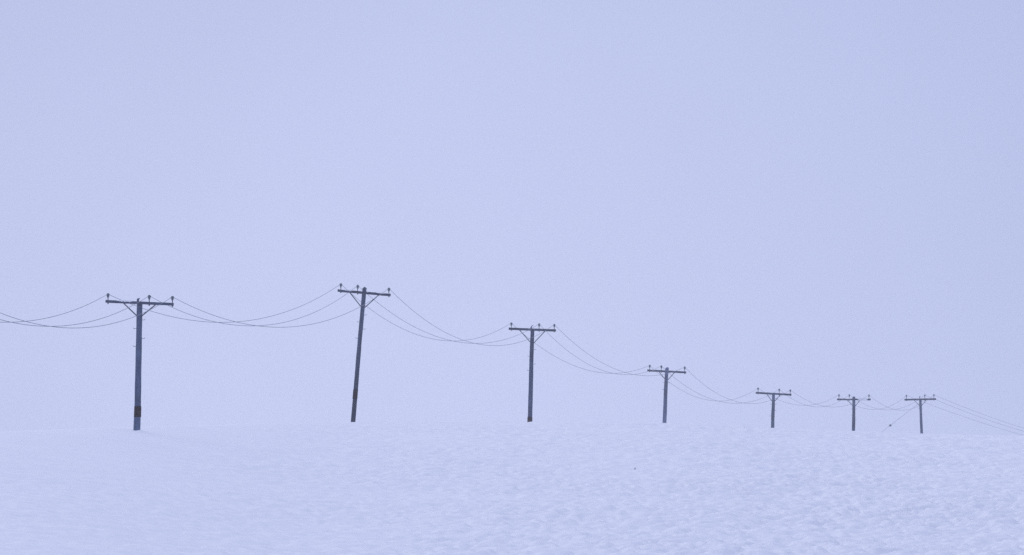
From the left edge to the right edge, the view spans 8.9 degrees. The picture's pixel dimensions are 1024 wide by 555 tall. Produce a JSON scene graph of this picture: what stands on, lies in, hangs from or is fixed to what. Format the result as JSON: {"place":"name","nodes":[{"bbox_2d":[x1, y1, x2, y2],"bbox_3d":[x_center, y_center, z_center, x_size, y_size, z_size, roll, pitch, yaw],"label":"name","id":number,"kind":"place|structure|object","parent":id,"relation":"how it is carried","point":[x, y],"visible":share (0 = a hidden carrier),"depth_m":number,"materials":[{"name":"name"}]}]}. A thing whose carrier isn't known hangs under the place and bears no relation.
{"place":"outdoors","nodes":[
{"label":"outdoors","id":0,"kind":"place"},
{"bbox_2d":[0,421,1023,554],"bbox_3d":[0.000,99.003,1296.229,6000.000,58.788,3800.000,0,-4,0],"label":"snow ground","id":1,"kind":"structure","parent":0,"point":[453,488],"depth_m":200.62,"materials":[{"name":"white snow"}]},
{"bbox_2d":[105,293,173,430],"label":"utility pole","id":2,"kind":"object","parent":1,"relation":"on","point":[137,405],"visible":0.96,"depth_m":231.33,"materials":[{"name":"grey wood"}]},
{"bbox_2d":[4,285,1020,434],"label":"overhead wire","id":3,"kind":"object","parent":2,"relation":"attached to","point":[422,336],"visible":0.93,"depth_m":295.73,"materials":[{"name":"black metal"}]},
{"bbox_2d":[337,283,390,421],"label":"utility pole","id":4,"kind":"object","parent":1,"relation":"on","point":[363,292],"visible":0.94,"depth_m":286.52,"materials":[{"name":"grey wood"}]},
{"bbox_2d":[509,322,555,421],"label":"utility pole","id":5,"kind":"object","parent":1,"relation":"on","point":[530,391],"visible":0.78,"depth_m":340.48,"materials":[{"name":"grey wood"}]},
{"bbox_2d":[647,365,685,422],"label":"utility pole","id":6,"kind":"object","parent":1,"relation":"on","point":[666,379],"visible":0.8,"depth_m":393.52,"materials":[{"name":"grey wood"}]},
{"bbox_2d":[756,388,790,427],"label":"utility pole","id":7,"kind":"object","parent":1,"relation":"on","point":[773,400],"visible":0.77,"depth_m":443.45,"materials":[{"name":"grey wood"}]},
{"bbox_2d":[837,394,870,430],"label":"utility pole","id":8,"kind":"object","parent":1,"relation":"on","point":[853,399],"visible":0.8,"depth_m":490.55,"materials":[{"name":"grey wood"}]},
{"bbox_2d":[904,394,935,433],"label":"utility pole","id":9,"kind":"object","parent":1,"relation":"on","point":[920,410],"visible":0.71,"depth_m":531.52,"materials":[{"name":"grey wood"}]},
{"bbox_2d":[0,285,1017,429],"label":"overhead wire","id":10,"kind":"object","parent":9,"relation":"attached to","point":[431,334],"visible":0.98,"depth_m":296.55,"materials":[{"name":"black metal"}]},
{"bbox_2d":[1,288,1021,427],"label":"overhead wire","id":11,"kind":"object","parent":9,"relation":"attached to","point":[443,331],"visible":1,"depth_m":292.38,"materials":[{"name":"black metal"}]},
{"bbox_2d":[0,0,1023,435],"label":"sky","id":12,"kind":"structure","parent":0,"point":[818,200],"materials":[{"name":"blue"}]}
]}

